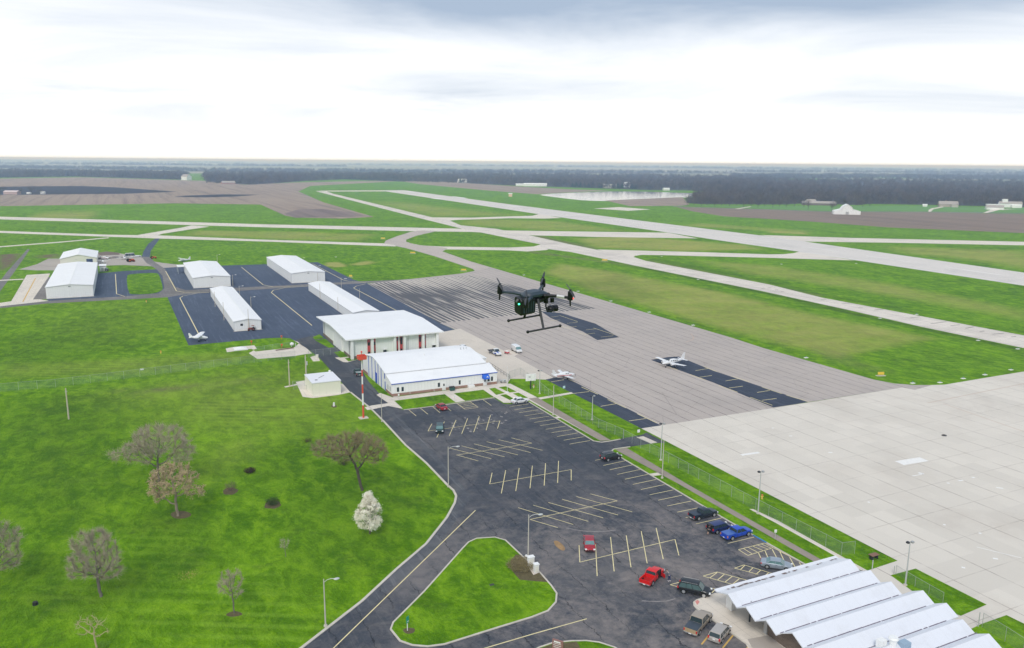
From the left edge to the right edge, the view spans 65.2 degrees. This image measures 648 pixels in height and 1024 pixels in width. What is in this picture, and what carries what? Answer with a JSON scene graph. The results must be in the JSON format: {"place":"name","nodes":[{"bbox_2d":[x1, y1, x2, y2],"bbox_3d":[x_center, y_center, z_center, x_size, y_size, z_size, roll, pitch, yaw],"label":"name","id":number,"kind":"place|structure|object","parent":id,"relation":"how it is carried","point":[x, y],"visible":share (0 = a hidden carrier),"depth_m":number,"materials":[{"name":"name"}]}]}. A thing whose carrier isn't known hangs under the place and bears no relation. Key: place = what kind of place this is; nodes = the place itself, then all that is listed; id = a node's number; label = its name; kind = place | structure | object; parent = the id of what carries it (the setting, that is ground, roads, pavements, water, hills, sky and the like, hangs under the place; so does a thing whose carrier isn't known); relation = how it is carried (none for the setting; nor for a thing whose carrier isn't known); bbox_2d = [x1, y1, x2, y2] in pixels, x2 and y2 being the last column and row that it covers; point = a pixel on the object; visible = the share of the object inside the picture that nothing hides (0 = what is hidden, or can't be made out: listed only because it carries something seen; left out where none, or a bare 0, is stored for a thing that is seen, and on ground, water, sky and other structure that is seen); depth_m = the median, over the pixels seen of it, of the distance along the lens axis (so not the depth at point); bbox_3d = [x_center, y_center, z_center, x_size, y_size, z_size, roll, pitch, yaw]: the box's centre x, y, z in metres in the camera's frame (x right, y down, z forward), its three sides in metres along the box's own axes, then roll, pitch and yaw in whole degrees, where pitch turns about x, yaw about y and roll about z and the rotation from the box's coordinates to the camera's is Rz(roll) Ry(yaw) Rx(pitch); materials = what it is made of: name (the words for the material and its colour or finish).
{"place":"outdoors","nodes":[
{"label":"outdoors","id":0,"kind":"place"},
{"bbox_2d":[0,249,29,290],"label":"road","id":1,"kind":"structure","parent":0,"point":[9,272],"depth_m":444.58,"materials":[{"name":"grey asphalt"}]},
{"bbox_2d":[0,186,174,194],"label":"field","id":2,"kind":"structure","parent":0,"point":[75,190],"depth_m":1573.28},
{"bbox_2d":[7,167,169,169],"bbox_3d":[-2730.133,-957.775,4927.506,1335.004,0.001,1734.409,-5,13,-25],"label":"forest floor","id":3,"kind":"structure","parent":0,"point":[95,168],"depth_m":4768.99,"materials":[{"name":"green plant"}]},
{"bbox_2d":[0,164,186,169],"bbox_3d":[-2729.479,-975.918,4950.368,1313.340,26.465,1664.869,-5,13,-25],"label":"woodland","id":4,"kind":"object","parent":3,"relation":"on","point":[163,167],"visible":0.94,"depth_m":4781.22,"materials":[{"name":"plant"}]},
{"bbox_2d":[0,175,180,179],"bbox_3d":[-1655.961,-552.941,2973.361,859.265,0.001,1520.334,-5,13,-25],"label":"forest floor","id":5,"kind":"structure","parent":0,"point":[93,176],"depth_m":2691.75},
{"bbox_2d":[0,167,189,178],"bbox_3d":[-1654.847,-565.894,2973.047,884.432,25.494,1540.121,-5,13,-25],"label":"woodland","id":6,"kind":"object","parent":5,"relation":"on","point":[154,174],"visible":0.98,"depth_m":2723.64,"materials":[{"name":"green plant"}]},
{"bbox_2d":[31,161,208,162],"bbox_3d":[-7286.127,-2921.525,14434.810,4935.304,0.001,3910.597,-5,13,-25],"label":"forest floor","id":7,"kind":"structure","parent":0,"point":[77,161],"depth_m":13985.08,"materials":[{"name":"green plant"}]},
{"bbox_2d":[0,159,243,162],"bbox_3d":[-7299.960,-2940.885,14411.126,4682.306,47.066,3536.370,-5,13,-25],"label":"woodland","id":8,"kind":"object","parent":7,"relation":"on","point":[194,161],"visible":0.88,"depth_m":14135.20,"materials":[{"name":"green plant"}]},
{"bbox_2d":[127,273,162,293],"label":"lawn","id":9,"kind":"structure","parent":0,"point":[144,283],"depth_m":405.67,"materials":[{"name":"green plant"}]},
{"bbox_2d":[0,163,346,166],"bbox_3d":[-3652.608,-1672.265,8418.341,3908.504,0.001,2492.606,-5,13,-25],"label":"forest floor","id":10,"kind":"structure","parent":0,"point":[228,165],"depth_m":8265.63,"materials":[{"name":"green plant"}]},
{"bbox_2d":[0,161,345,166],"bbox_3d":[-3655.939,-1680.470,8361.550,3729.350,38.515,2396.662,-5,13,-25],"label":"woodland","id":11,"kind":"object","parent":10,"relation":"on","point":[168,163],"visible":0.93,"depth_m":8014.56,"materials":[{"name":"green plant"}]},
{"bbox_2d":[0,177,393,218],"bbox_3d":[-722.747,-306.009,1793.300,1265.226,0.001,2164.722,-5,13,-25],"label":"field","id":12,"kind":"structure","parent":0,"point":[282,198],"depth_m":1413.58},
{"bbox_2d":[0,257,405,307],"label":"road","id":13,"kind":"structure","parent":0,"point":[168,290],"depth_m":384.90,"materials":[{"name":"grey asphalt"}]},
{"bbox_2d":[115,268,807,422],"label":"apron markings","id":14,"kind":"object","parent":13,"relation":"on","point":[394,309],"visible":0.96,"depth_m":312.84,"materials":[{"name":"yellow paint"}]},
{"bbox_2d":[200,169,402,184],"bbox_3d":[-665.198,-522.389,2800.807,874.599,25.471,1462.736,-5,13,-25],"label":"woodland","id":15,"kind":"object","parent":0,"point":[241,176],"visible":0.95,"depth_m":2566.04,"materials":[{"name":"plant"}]},
{"bbox_2d":[304,370,340,395],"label":"utility building","id":16,"kind":"structure","parent":0,"point":[323,383],"depth_m":216.49,"materials":[{"name":"beige"}]},
{"bbox_2d":[285,209,362,217],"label":"field","id":17,"kind":"structure","parent":0,"point":[304,213],"depth_m":946.30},
{"bbox_2d":[305,336,470,611],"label":"road","id":18,"kind":"structure","parent":0,"point":[414,561],"depth_m":145.94,"materials":[{"name":"grey asphalt"}]},
{"bbox_2d":[182,167,731,173],"bbox_3d":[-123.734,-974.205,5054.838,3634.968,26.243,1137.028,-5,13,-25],"label":"woodland","id":19,"kind":"object","parent":0,"point":[408,170],"visible":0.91,"depth_m":4816.43,"materials":[{"name":"plant"}]},
{"bbox_2d":[392,537,555,644],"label":"lawn","id":20,"kind":"structure","parent":0,"point":[460,597],"depth_m":115.66,"materials":[{"name":"green plant"}]},
{"bbox_2d":[511,554,546,581],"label":"mulch bed","id":21,"kind":"object","parent":20,"relation":"on","point":[528,575],"visible":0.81,"depth_m":122.30,"materials":[{"name":"brown soil"}]},
{"bbox_2d":[505,555,534,572],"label":"shrub","id":22,"kind":"object","parent":21,"relation":"on","point":[522,564],"visible":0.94,"depth_m":124.44,"materials":[{"name":"beige plant"}]},
{"bbox_2d":[365,384,604,440],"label":"sidewalk","id":23,"kind":"structure","parent":0,"point":[390,401],"depth_m":216.56,"materials":[{"name":"concrete"}]},
{"bbox_2d":[454,390,492,400],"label":"lawn","id":24,"kind":"structure","parent":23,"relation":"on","point":[473,395],"depth_m":216.44,"materials":[{"name":"green plant"}]},
{"bbox_2d":[404,181,607,193],"bbox_3d":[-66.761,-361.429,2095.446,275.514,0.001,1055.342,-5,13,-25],"label":"field","id":25,"kind":"structure","parent":0,"point":[519,189],"depth_m":1910.94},
{"bbox_2d":[0,158,1023,647],"bbox_3d":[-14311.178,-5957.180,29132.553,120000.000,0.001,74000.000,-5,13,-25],"label":"ground","id":26,"kind":"structure","parent":0,"point":[64,480],"depth_m":228.25,"materials":[{"name":"green plant"}]},
{"bbox_2d":[0,519,27,572],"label":"bare tree","id":27,"kind":"object","parent":26,"relation":"on","point":[8,542],"visible":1,"depth_m":117.44,"materials":[{"name":"grey plant"}]},
{"bbox_2d":[0,273,49,305],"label":"concrete pad","id":28,"kind":"object","parent":26,"relation":"on","point":[24,287],"visible":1,"depth_m":381.45,"materials":[{"name":"grey concrete"}]},
{"bbox_2d":[21,259,59,269],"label":"gravel yard","id":29,"kind":"structure","parent":26,"relation":"on","point":[49,264],"depth_m":470.16,"materials":[{"name":"grey gravel"}]},
{"bbox_2d":[45,261,97,298],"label":"hangar","id":30,"kind":"structure","parent":26,"relation":"on","point":[73,279],"depth_m":375.48,"materials":[{"name":"white metal"}]},
{"bbox_2d":[59,248,97,263],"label":"gabled hangar","id":31,"kind":"structure","parent":26,"relation":"on","point":[82,255],"depth_m":474.25,"materials":[{"name":"beige metal"}]},
{"bbox_2d":[74,615,108,647],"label":"bare tree","id":32,"kind":"object","parent":26,"relation":"on","point":[93,634],"visible":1,"depth_m":102.57,"materials":[{"name":"beige plant"}]},
{"bbox_2d":[64,525,124,596],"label":"bare tree","id":33,"kind":"object","parent":26,"relation":"on","point":[88,539],"visible":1,"depth_m":114.22,"materials":[{"name":"grey plant"}]},
{"bbox_2d":[98,253,176,267],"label":"gravel yard","id":34,"kind":"structure","parent":26,"relation":"on","point":[121,260],"depth_m":487.90,"materials":[{"name":"grey gravel"}]},
{"bbox_2d":[103,423,197,481],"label":"bare tree","id":35,"kind":"object","parent":26,"relation":"on","point":[141,443],"visible":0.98,"depth_m":154.41,"materials":[{"name":"grey plant"}]},
{"bbox_2d":[140,225,207,235],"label":"taxiway","id":36,"kind":"structure","parent":26,"relation":"on","point":[172,230],"depth_m":707.80,"materials":[{"name":"concrete"}]},
{"bbox_2d":[171,511,190,518],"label":"mulch ring","id":37,"kind":"object","parent":26,"relation":"on","point":[184,514],"visible":0.94,"depth_m":142.47,"materials":[{"name":"brown soil"}]},
{"bbox_2d":[146,460,204,515],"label":"budding tree","id":38,"kind":"object","parent":37,"relation":"on","point":[180,478],"visible":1,"depth_m":140.32,"materials":[{"name":"beige plant"}]},
{"bbox_2d":[0,231,395,245],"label":"taxiway","id":39,"kind":"structure","parent":26,"relation":"on","point":[230,239],"depth_m":639.52,"materials":[{"name":"concrete"}]},
{"bbox_2d":[216,567,243,613],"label":"bare tree","id":40,"kind":"object","parent":26,"relation":"on","point":[232,582],"visible":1,"depth_m":110.73,"materials":[{"name":"grey plant"}]},
{"bbox_2d":[47,262,453,344],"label":"hangar ramp","id":41,"kind":"structure","parent":26,"relation":"on","point":[276,315],"depth_m":354.94,"materials":[{"name":"grey asphalt"}]},
{"bbox_2d":[183,260,230,287],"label":"hangar","id":42,"kind":"structure","parent":41,"relation":"on","point":[202,274],"depth_m":402.82,"materials":[{"name":"white metal"}]},
{"bbox_2d":[210,286,261,331],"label":"hangar","id":43,"kind":"structure","parent":41,"relation":"on","point":[238,310],"depth_m":317.25,"materials":[{"name":"white metal"}]},
{"bbox_2d":[267,255,324,282],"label":"hangar","id":44,"kind":"structure","parent":41,"relation":"on","point":[293,269],"depth_m":428.26,"materials":[{"name":"white metal"}]},
{"bbox_2d":[308,281,378,313],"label":"hangar","id":45,"kind":"structure","parent":41,"relation":"on","point":[344,302],"depth_m":345.81,"materials":[{"name":"white metal"}]},
{"bbox_2d":[249,341,310,358],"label":"concrete pad","id":46,"kind":"object","parent":26,"relation":"on","point":[299,349],"visible":0.96,"depth_m":262.77,"materials":[{"name":"beige concrete"}]},
{"bbox_2d":[296,380,349,397],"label":"concrete pad","id":47,"kind":"object","parent":26,"relation":"on","point":[304,391],"visible":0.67,"depth_m":219.23,"materials":[{"name":"beige concrete"}]},
{"bbox_2d":[0,217,692,237],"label":"taxiway","id":48,"kind":"structure","parent":26,"relation":"on","point":[609,234],"depth_m":747.51,"materials":[{"name":"concrete"}]},
{"bbox_2d":[310,426,392,490],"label":"bare tree","id":49,"kind":"object","parent":26,"relation":"on","point":[357,442],"visible":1,"depth_m":151.41,"materials":[{"name":"brown plant"}]},
{"bbox_2d":[352,490,382,533],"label":"blossoming tree","id":50,"kind":"object","parent":26,"relation":"on","point":[369,505],"visible":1,"depth_m":134.28,"materials":[{"name":"white plant"}]},
{"bbox_2d":[299,392,456,647],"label":"kerb","id":51,"kind":"structure","parent":26,"relation":"on","point":[394,570],"depth_m":131.21,"materials":[{"name":"concrete"}]},
{"bbox_2d":[316,310,443,359],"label":"aircraft hangar","id":52,"kind":"structure","parent":26,"relation":"on","point":[351,336],"depth_m":265.80,"materials":[{"name":"white metal"}]},
{"bbox_2d":[384,230,434,244],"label":"taxiway","id":53,"kind":"structure","parent":26,"relation":"on","point":[400,239],"depth_m":661.64,"materials":[{"name":"grey concrete"}]},
{"bbox_2d":[395,394,454,408],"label":"lawn","id":54,"kind":"structure","parent":26,"relation":"on","point":[421,402],"depth_m":210.55,"materials":[{"name":"green plant"}]},
{"bbox_2d":[363,345,497,396],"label":"blue trimmed building","id":55,"kind":"structure","parent":26,"relation":"on","point":[406,372],"depth_m":225.45,"materials":[{"name":"white metal"}]},
{"bbox_2d":[396,242,488,270],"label":"taxiway","id":56,"kind":"structure","parent":26,"relation":"on","point":[435,251],"depth_m":543.70,"materials":[{"name":"grey concrete"}]},
{"bbox_2d":[411,243,547,250],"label":"taxiway","id":57,"kind":"structure","parent":26,"relation":"on","point":[536,248],"depth_m":583.82,"materials":[{"name":"concrete"}]},
{"bbox_2d":[439,329,552,384],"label":"hangar front pad","id":58,"kind":"object","parent":26,"relation":"on","point":[504,361],"visible":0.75,"depth_m":258.93,"materials":[{"name":"concrete"}]},
{"bbox_2d":[433,214,558,220],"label":"taxiway","id":59,"kind":"structure","parent":26,"relation":"on","point":[533,216],"depth_m":908.54,"materials":[{"name":"concrete"}]},
{"bbox_2d":[296,335,802,647],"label":"parking lot","id":60,"kind":"structure","parent":26,"relation":"on","point":[611,606],"depth_m":136.53,"materials":[{"name":"grey asphalt"}]},
{"bbox_2d":[390,537,557,646],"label":"kerb","id":61,"kind":"structure","parent":60,"relation":"on","point":[462,638],"depth_m":111.27,"materials":[{"name":"concrete"}]},
{"bbox_2d":[333,401,800,647],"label":"parking lot markings","id":62,"kind":"object","parent":60,"relation":"on","point":[570,523],"visible":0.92,"depth_m":135.23,"materials":[{"name":"paint"}]},
{"bbox_2d":[540,641,613,647],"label":"lawn","id":63,"kind":"structure","parent":60,"relation":"on","point":[585,644],"depth_m":104.78,"materials":[{"name":"green plant"}]},
{"bbox_2d":[583,535,595,551],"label":"red sedan","id":64,"kind":"object","parent":60,"relation":"on","point":[589,543],"visible":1,"depth_m":130.70,"materials":[{"name":"paint"}]},
{"bbox_2d":[639,566,664,585],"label":"car","id":65,"kind":"object","parent":60,"relation":"on","point":[650,576],"visible":1,"depth_m":120.88,"materials":[{"name":"red paint"}]},
{"bbox_2d":[677,577,711,597],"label":"black suv","id":66,"kind":"object","parent":60,"relation":"on","point":[690,585],"visible":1,"depth_m":117.32,"materials":[{"name":"paint"}]},
{"bbox_2d":[683,609,712,635],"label":"pickup truck","id":67,"kind":"object","parent":60,"relation":"on","point":[698,621],"visible":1,"depth_m":108.24,"materials":[{"name":"grey metal"}]},
{"bbox_2d":[687,506,717,520],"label":"pickup truck","id":68,"kind":"object","parent":60,"relation":"on","point":[699,513],"visible":1,"depth_m":142.42,"materials":[{"name":"black paint"}]},
{"bbox_2d":[704,520,732,533],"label":"dark blue car","id":69,"kind":"object","parent":60,"relation":"on","point":[717,526],"visible":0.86,"depth_m":137.12,"materials":[{"name":"paint"}]},
{"bbox_2d":[708,622,731,643],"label":"hatchback car","id":70,"kind":"object","parent":60,"relation":"on","point":[719,632],"visible":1,"depth_m":105.78,"materials":[{"name":"beige paint"}]},
{"bbox_2d":[720,525,752,540],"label":"car","id":71,"kind":"object","parent":60,"relation":"on","point":[733,532],"visible":1,"depth_m":135.13,"materials":[{"name":"blue paint"}]},
{"bbox_2d":[760,556,792,569],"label":"silver sedan","id":72,"kind":"object","parent":60,"relation":"on","point":[773,562],"visible":0.9,"depth_m":124.91,"materials":[{"name":"metal"}]},
{"bbox_2d":[368,263,929,424],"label":"apron","id":73,"kind":"object","parent":26,"relation":"on","point":[623,369],"visible":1,"depth_m":255.99,"materials":[{"name":"grey concrete"}]},
{"bbox_2d":[370,276,594,322],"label":"crack sealed apron","id":74,"kind":"object","parent":73,"relation":"on","point":[450,299],"visible":0.93,"depth_m":369.98,"materials":[{"name":"grey concrete"}]},
{"bbox_2d":[542,311,617,339],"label":"asphalt patch","id":75,"kind":"object","parent":73,"relation":"on","point":[584,326],"visible":0.93,"depth_m":310.64,"materials":[{"name":"grey asphalt"}]},
{"bbox_2d":[546,377,660,427],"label":"asphalt patch","id":76,"kind":"object","parent":73,"relation":"on","point":[622,412],"visible":1,"depth_m":210.32,"materials":[{"name":"grey asphalt"}]},
{"bbox_2d":[652,356,805,406],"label":"asphalt patch","id":77,"kind":"object","parent":73,"relation":"on","point":[748,389],"visible":1,"depth_m":228.58,"materials":[{"name":"grey asphalt"}]},
{"bbox_2d":[317,191,1023,347],"bbox_3d":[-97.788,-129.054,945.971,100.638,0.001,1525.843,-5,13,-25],"label":"taxiway","id":78,"kind":"structure","parent":26,"relation":"on","point":[1007,338],"depth_m":420.69,"materials":[{"name":"grey concrete"}]},
{"bbox_2d":[383,190,1023,285],"bbox_3d":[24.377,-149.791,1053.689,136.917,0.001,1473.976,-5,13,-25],"label":"runway","id":79,"kind":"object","parent":26,"relation":"on","point":[1003,276],"visible":1,"depth_m":633.05,"materials":[{"name":"grey concrete"}]},
{"bbox_2d":[597,249,848,259],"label":"taxiway","id":80,"kind":"structure","parent":26,"relation":"on","point":[796,255],"depth_m":556.73,"materials":[{"name":"concrete"}]},
{"bbox_2d":[695,593,784,647],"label":"terminal forecourt","id":81,"kind":"structure","parent":26,"relation":"on","point":[743,628],"depth_m":111.44,"materials":[{"name":"concrete"}]},
{"bbox_2d":[748,635,782,647],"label":"gravel bed","id":82,"kind":"object","parent":81,"relation":"on","point":[768,641],"visible":1,"depth_m":105.65,"materials":[{"name":"beige gravel"}]},
{"bbox_2d":[750,509,865,570],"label":"concrete strip","id":83,"kind":"object","parent":26,"relation":"on","point":[806,538],"visible":0.92,"depth_m":135.78,"materials":[{"name":"grey concrete"}]},
{"bbox_2d":[642,372,1023,628],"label":"concrete apron","id":84,"kind":"object","parent":26,"relation":"on","point":[868,440],"visible":0.93,"depth_m":166.78,"materials":[{"name":"grey concrete"}]},
{"bbox_2d":[740,435,1020,567],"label":"apron paint patches","id":85,"kind":"object","parent":84,"relation":"on","point":[912,460],"visible":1,"depth_m":171.00,"materials":[{"name":"white paint"}]},
{"bbox_2d":[763,235,1023,244],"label":"taxiway","id":86,"kind":"structure","parent":26,"relation":"on","point":[819,239],"depth_m":669.75,"materials":[{"name":"concrete"}]},
{"bbox_2d":[891,569,986,615],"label":"lawn","id":87,"kind":"structure","parent":26,"relation":"on","point":[958,602],"depth_m":118.89,"materials":[{"name":"green plant"}]},
{"bbox_2d":[972,615,1023,647],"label":"lawn","id":88,"kind":"structure","parent":26,"relation":"on","point":[995,630],"depth_m":108.86,"materials":[{"name":"green plant"}]},
{"bbox_2d":[0,0,1023,166],"label":"sky","id":89,"kind":"structure","parent":0,"point":[746,82],"materials":[{"name":"white"}]},
{"bbox_2d":[497,271,574,333],"bbox_3d":[0.206,-0.167,7.179,0.698,0.364,0.850,-10,22,-28],"label":"drone","id":90,"kind":"object","parent":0,"point":[526,302],"visible":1,"depth_m":7.10,"materials":[{"name":"black plastic"}]},
{"bbox_2d":[347,164,768,168],"bbox_3d":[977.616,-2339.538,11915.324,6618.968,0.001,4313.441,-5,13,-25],"label":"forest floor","id":91,"kind":"structure","parent":0,"point":[567,166],"depth_m":11209.41,"materials":[{"name":"green plant"}]},
{"bbox_2d":[348,163,774,168],"bbox_3d":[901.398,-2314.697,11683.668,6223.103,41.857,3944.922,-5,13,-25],"label":"woodland","id":92,"kind":"object","parent":91,"relation":"on","point":[626,166],"visible":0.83,"depth_m":11292.04,"materials":[{"name":"green plant"}]},
{"bbox_2d":[342,171,773,190],"bbox_3d":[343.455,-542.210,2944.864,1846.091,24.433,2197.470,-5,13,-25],"label":"woodland","id":93,"kind":"object","parent":0,"point":[698,181],"visible":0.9,"depth_m":2522.47,"materials":[{"name":"green plant"}]},
{"bbox_2d":[528,397,609,440],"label":"weathered sidewalk","id":94,"kind":"structure","parent":0,"point":[573,421],"depth_m":196.89,"materials":[{"name":"grey concrete"}]},
{"bbox_2d":[542,191,707,200],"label":"pond","id":95,"kind":"structure","parent":0,"point":[607,195],"depth_m":1549.56,"materials":[{"name":"liquid"}]},
{"bbox_2d":[605,197,689,205],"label":"field","id":96,"kind":"structure","parent":0,"point":[678,201],"depth_m":1294.05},
{"bbox_2d":[616,448,820,560],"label":"weathered sidewalk","id":97,"kind":"structure","parent":0,"point":[635,457],"depth_m":149.01,"materials":[{"name":"grey concrete"}]},
{"bbox_2d":[832,204,860,214],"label":"barn","id":98,"kind":"structure","parent":0,"point":[845,209],"depth_m":1016.09,"materials":[{"name":"white metal"}]},
{"bbox_2d":[678,207,1023,232],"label":"field","id":99,"kind":"structure","parent":0,"point":[1010,223],"depth_m":948.30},
{"bbox_2d":[686,176,1023,206],"bbox_3d":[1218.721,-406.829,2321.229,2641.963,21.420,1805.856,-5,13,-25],"label":"woodland","id":100,"kind":"object","parent":0,"point":[916,191],"visible":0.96,"depth_m":1605.70,"materials":[{"name":"plant"}]},
{"bbox_2d":[714,556,1001,647],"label":"terminal building","id":101,"kind":"structure","parent":0,"point":[833,602],"depth_m":106.94,"materials":[{"name":"white metal"}]},
{"bbox_2d":[693,205,1023,212],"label":"field","id":102,"kind":"structure","parent":0,"point":[921,208],"depth_m":1165.74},
{"bbox_2d":[706,168,1023,174],"bbox_3d":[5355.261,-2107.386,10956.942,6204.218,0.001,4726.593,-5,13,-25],"label":"forest floor","id":103,"kind":"structure","parent":0,"point":[852,169],"depth_m":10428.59,"materials":[{"name":"green plant"}]},
{"bbox_2d":[685,166,1023,171],"bbox_3d":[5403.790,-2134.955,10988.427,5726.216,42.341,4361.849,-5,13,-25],"label":"woodland","id":104,"kind":"object","parent":103,"relation":"on","point":[882,168],"visible":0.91,"depth_m":10436.41,"materials":[{"name":"green plant"}]},
{"bbox_2d":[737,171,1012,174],"bbox_3d":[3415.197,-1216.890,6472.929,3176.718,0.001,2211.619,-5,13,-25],"label":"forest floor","id":105,"kind":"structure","parent":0,"point":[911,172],"depth_m":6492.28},
{"bbox_2d":[729,172,1023,179],"bbox_3d":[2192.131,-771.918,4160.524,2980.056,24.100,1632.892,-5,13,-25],"label":"woodland","id":106,"kind":"object","parent":0,"point":[906,175],"visible":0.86,"depth_m":4066.69,"materials":[{"name":"green plant"}]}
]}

